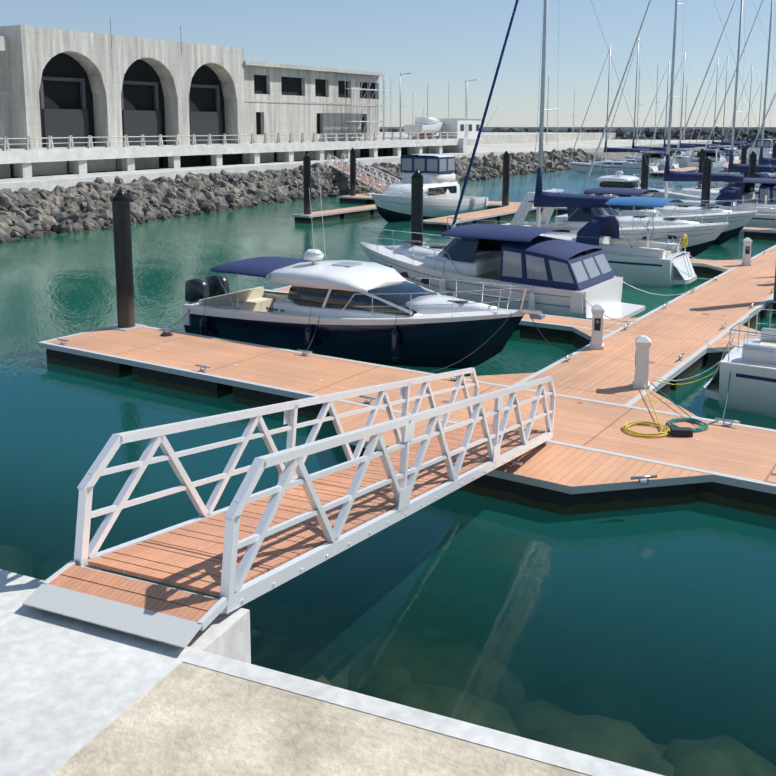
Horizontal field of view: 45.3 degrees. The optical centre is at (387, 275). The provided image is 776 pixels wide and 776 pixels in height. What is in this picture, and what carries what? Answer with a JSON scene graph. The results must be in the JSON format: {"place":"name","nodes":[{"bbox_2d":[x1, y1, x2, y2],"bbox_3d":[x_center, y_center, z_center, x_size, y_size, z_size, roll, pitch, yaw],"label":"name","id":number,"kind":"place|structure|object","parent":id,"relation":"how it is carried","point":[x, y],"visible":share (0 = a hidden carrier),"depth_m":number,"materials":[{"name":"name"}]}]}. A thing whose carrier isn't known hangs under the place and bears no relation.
{"place":"outdoors","nodes":[
{"label":"outdoors","id":0,"kind":"place"},
{"bbox_2d":[0,19,383,148],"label":"building","id":1,"kind":"structure","parent":0,"point":[59,83],"depth_m":87.55,"materials":[{"name":"grey concrete"}]},
{"bbox_2d":[0,569,663,775],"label":"quay","id":2,"kind":"structure","parent":0,"point":[80,697],"depth_m":5.59,"materials":[{"name":"grey concrete"}]},
{"bbox_2d":[22,367,555,647],"bbox_3d":[0.089,2.896,11.426,1.451,4.382,10.414,4,10,24],"label":"gangway","id":3,"kind":"object","parent":2,"relation":"on","point":[245,547],"visible":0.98,"depth_m":8.27,"materials":[{"name":"silver metal"}]},
{"bbox_2d":[0,131,724,191],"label":"promenade","id":4,"kind":"structure","parent":0,"point":[50,167],"depth_m":84.72,"materials":[{"name":"grey concrete"}]},
{"bbox_2d":[404,117,442,139],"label":"boat on stands","id":5,"kind":"object","parent":4,"relation":"on","point":[429,124],"visible":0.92,"depth_m":122.30,"materials":[{"name":"white"}]},
{"bbox_2d":[345,68,686,144],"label":"shore objects","id":6,"kind":"object","parent":4,"relation":"on","point":[466,128],"visible":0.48,"depth_m":127.27,"materials":[{"name":"white metal"}]},
{"bbox_2d":[0,145,737,242],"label":"revetment","id":7,"kind":"object","parent":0,"point":[35,213],"visible":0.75,"depth_m":65.12,"materials":[{"name":"grey stone"}]},
{"bbox_2d":[327,154,399,193],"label":"gangway","id":8,"kind":"object","parent":7,"relation":"on","point":[364,178],"visible":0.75,"depth_m":78.22,"materials":[{"name":"silver metal"}]},
{"bbox_2d":[0,169,775,775],"bbox_3d":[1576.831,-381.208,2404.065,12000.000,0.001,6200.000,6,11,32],"label":"water","id":9,"kind":"structure","parent":0,"point":[678,597],"depth_m":14.13,"materials":[{"name":"teal liquid"}]},
{"bbox_2d":[182,157,544,368],"bbox_3d":[-1.065,-0.257,24.073,10.883,5.501,3.508,6,11,32],"label":"boat","id":10,"kind":"object","parent":9,"relation":"on","point":[373,312],"visible":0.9,"depth_m":22.96,"materials":[{"name":"black"}]},
{"bbox_2d":[0,531,775,775],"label":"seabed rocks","id":11,"kind":"object","parent":9,"relation":"in","point":[474,701],"depth_m":12.41,"materials":[{"name":"teal"}]},
{"bbox_2d":[38,160,775,516],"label":"docks","id":12,"kind":"object","parent":9,"relation":"on","point":[590,456],"visible":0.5,"depth_m":19.70,"materials":[{"name":"brown wood"}]},
{"bbox_2d":[157,235,773,439],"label":"mooring ropes","id":13,"kind":"object","parent":12,"relation":"on","point":[675,431],"visible":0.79,"depth_m":17.44,"materials":[{"name":"fabric"}]},
{"bbox_2d":[589,238,751,388],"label":"dock pedestals","id":14,"kind":"object","parent":12,"relation":"on","point":[642,344],"visible":0.98,"depth_m":22.33,"materials":[{"name":"white plastic"}]},
{"bbox_2d":[365,107,497,221],"bbox_3d":[2.042,-7.053,59.501,5.767,7.755,12.100,6,11,32],"label":"boat","id":15,"kind":"object","parent":9,"relation":"in","point":[441,191],"visible":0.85,"depth_m":58.92,"materials":[{"name":"white plastic"}]},
{"bbox_2d":[106,143,775,330],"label":"piles","id":16,"kind":"object","parent":9,"relation":"in","point":[121,214],"visible":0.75,"depth_m":35.39,"materials":[{"name":"black metal"}]},
{"bbox_2d":[359,224,644,319],"bbox_3d":[3.090,-0.042,30.256,9.939,3.210,3.842,6,11,32],"label":"boat","id":17,"kind":"object","parent":9,"relation":"on","point":[555,274],"visible":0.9,"depth_m":28.47,"materials":[{"name":"white plastic"}]},
{"bbox_2d":[447,0,696,287],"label":"sail boat","id":18,"kind":"object","parent":9,"relation":"on","point":[655,259],"visible":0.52,"depth_m":35.52,"materials":[{"name":"white plastic"}]},
{"bbox_2d":[379,126,775,147],"bbox_3d":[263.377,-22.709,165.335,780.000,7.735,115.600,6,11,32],"label":"breakwater","id":19,"kind":"object","parent":9,"relation":"in","point":[626,133],"visible":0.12,"depth_m":251.58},
{"bbox_2d":[585,148,640,196],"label":"motorboat","id":20,"kind":"object","parent":9,"relation":"in","point":[619,181],"visible":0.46,"depth_m":67.41,"materials":[{"name":"white plastic"}]},
{"bbox_2d":[569,44,657,174],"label":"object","id":21,"kind":"object","parent":9,"relation":"in","point":[613,167],"visible":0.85,"depth_m":113.84,"materials":[{"name":"white"}]},
{"bbox_2d":[500,188,729,258],"bbox_3d":[9.680,-2.123,42.553,11.564,3.410,3.598,6,11,32],"label":"boat","id":22,"kind":"object","parent":9,"relation":"on","point":[701,236],"visible":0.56,"depth_m":40.52,"materials":[{"name":"white plastic"}]},
{"bbox_2d":[599,38,678,170],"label":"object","id":23,"kind":"object","parent":9,"relation":"in","point":[674,165],"visible":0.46,"depth_m":120.93,"materials":[{"name":"white metal"}]},
{"bbox_2d":[637,151,666,168],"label":"boat","id":24,"kind":"object","parent":9,"relation":"in","point":[656,155],"visible":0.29,"depth_m":121.82,"materials":[{"name":"white"}]},
{"bbox_2d":[624,150,689,167],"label":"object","id":25,"kind":"object","parent":9,"relation":"in","point":[682,164],"visible":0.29,"depth_m":127.46,"materials":[{"name":"white"}]},
{"bbox_2d":[555,188,760,244],"bbox_3d":[13.441,-2.867,47.931,10.776,3.168,3.399,6,11,32],"label":"boat","id":26,"kind":"object","parent":9,"relation":"on","point":[738,221],"visible":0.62,"depth_m":46.09,"materials":[{"name":"white plastic"}]},
{"bbox_2d":[630,56,696,160],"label":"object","id":27,"kind":"object","parent":9,"relation":"in","point":[682,146],"visible":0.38,"depth_m":135.22,"materials":[{"name":"white metal"}]},
{"bbox_2d":[666,148,684,155],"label":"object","id":28,"kind":"object","parent":9,"relation":"in","point":[678,153],"visible":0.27,"depth_m":142.39,"materials":[{"name":"white"}]},
{"bbox_2d":[577,0,775,231],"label":"sail boat","id":29,"kind":"object","parent":9,"relation":"on","point":[764,216],"visible":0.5,"depth_m":53.51,"materials":[{"name":"white"}]},
{"bbox_2d":[649,55,725,161],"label":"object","id":30,"kind":"object","parent":9,"relation":"on","point":[700,145],"visible":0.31,"depth_m":142.16,"materials":[{"name":"white metal"}]},
{"bbox_2d":[687,149,724,170],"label":"boat","id":31,"kind":"object","parent":9,"relation":"in","point":[717,159],"visible":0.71,"depth_m":125.15,"materials":[{"name":"white plastic"}]},
{"bbox_2d":[683,146,738,161],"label":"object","id":32,"kind":"object","parent":9,"relation":"in","point":[727,156],"visible":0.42,"depth_m":147.58,"materials":[{"name":"white"}]},
{"bbox_2d":[648,178,775,204],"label":"boat","id":33,"kind":"object","parent":9,"relation":"on","point":[746,185],"visible":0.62,"depth_m":58.46,"materials":[{"name":"white"}]},
{"bbox_2d":[686,57,747,159],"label":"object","id":34,"kind":"object","parent":9,"relation":"in","point":[729,143],"visible":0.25,"depth_m":155.67,"materials":[{"name":"white metal"}]},
{"bbox_2d":[659,0,775,198],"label":"sail boat","id":35,"kind":"object","parent":9,"relation":"on","point":[733,167],"visible":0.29,"depth_m":64.92,"materials":[{"name":"white metal"}]},
{"bbox_2d":[694,56,748,154],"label":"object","id":36,"kind":"object","parent":9,"relation":"in","point":[724,109],"visible":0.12,"depth_m":164.11,"materials":[{"name":"white metal"}]},
{"bbox_2d":[691,165,770,187],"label":"boat","id":37,"kind":"object","parent":9,"relation":"on","point":[720,169],"visible":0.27,"depth_m":70.84,"materials":[{"name":"white"}]},
{"bbox_2d":[717,144,749,151],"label":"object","id":38,"kind":"object","parent":9,"relation":"in","point":[742,145],"visible":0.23,"depth_m":170.31,"materials":[{"name":"white"}]},
{"bbox_2d":[694,0,775,185],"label":"sail boat","id":39,"kind":"object","parent":9,"relation":"on","point":[763,161],"visible":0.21,"depth_m":77.20,"materials":[{"name":"white metal"}]},
{"bbox_2d":[703,308,775,416],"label":"sail boat","id":40,"kind":"object","parent":9,"relation":"on","point":[748,363],"visible":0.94,"depth_m":19.00,"materials":[{"name":"white"}]},
{"bbox_2d":[725,63,773,151],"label":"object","id":41,"kind":"object","parent":9,"relation":"in","point":[748,141],"visible":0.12,"depth_m":178.51,"materials":[{"name":"white metal"}]},
{"bbox_2d":[735,77,775,148],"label":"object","id":42,"kind":"object","parent":9,"relation":"in","point":[759,114],"visible":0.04,"depth_m":187.53,"materials":[{"name":"white metal"}]},
{"bbox_2d":[740,139,772,164],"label":"boat","id":43,"kind":"object","parent":9,"relation":"in","point":[767,143],"visible":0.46,"depth_m":129.52,"materials":[{"name":"white"}]},
{"bbox_2d":[746,92,775,177],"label":"sail boat","id":44,"kind":"object","parent":9,"relation":"on","point":[772,175],"depth_m":90.56,"materials":[{"name":"white"}]},
{"bbox_2d":[0,0,775,126],"label":"sky","id":45,"kind":"structure","parent":0,"point":[443,44],"materials":[{"name":"blue"}]}
]}

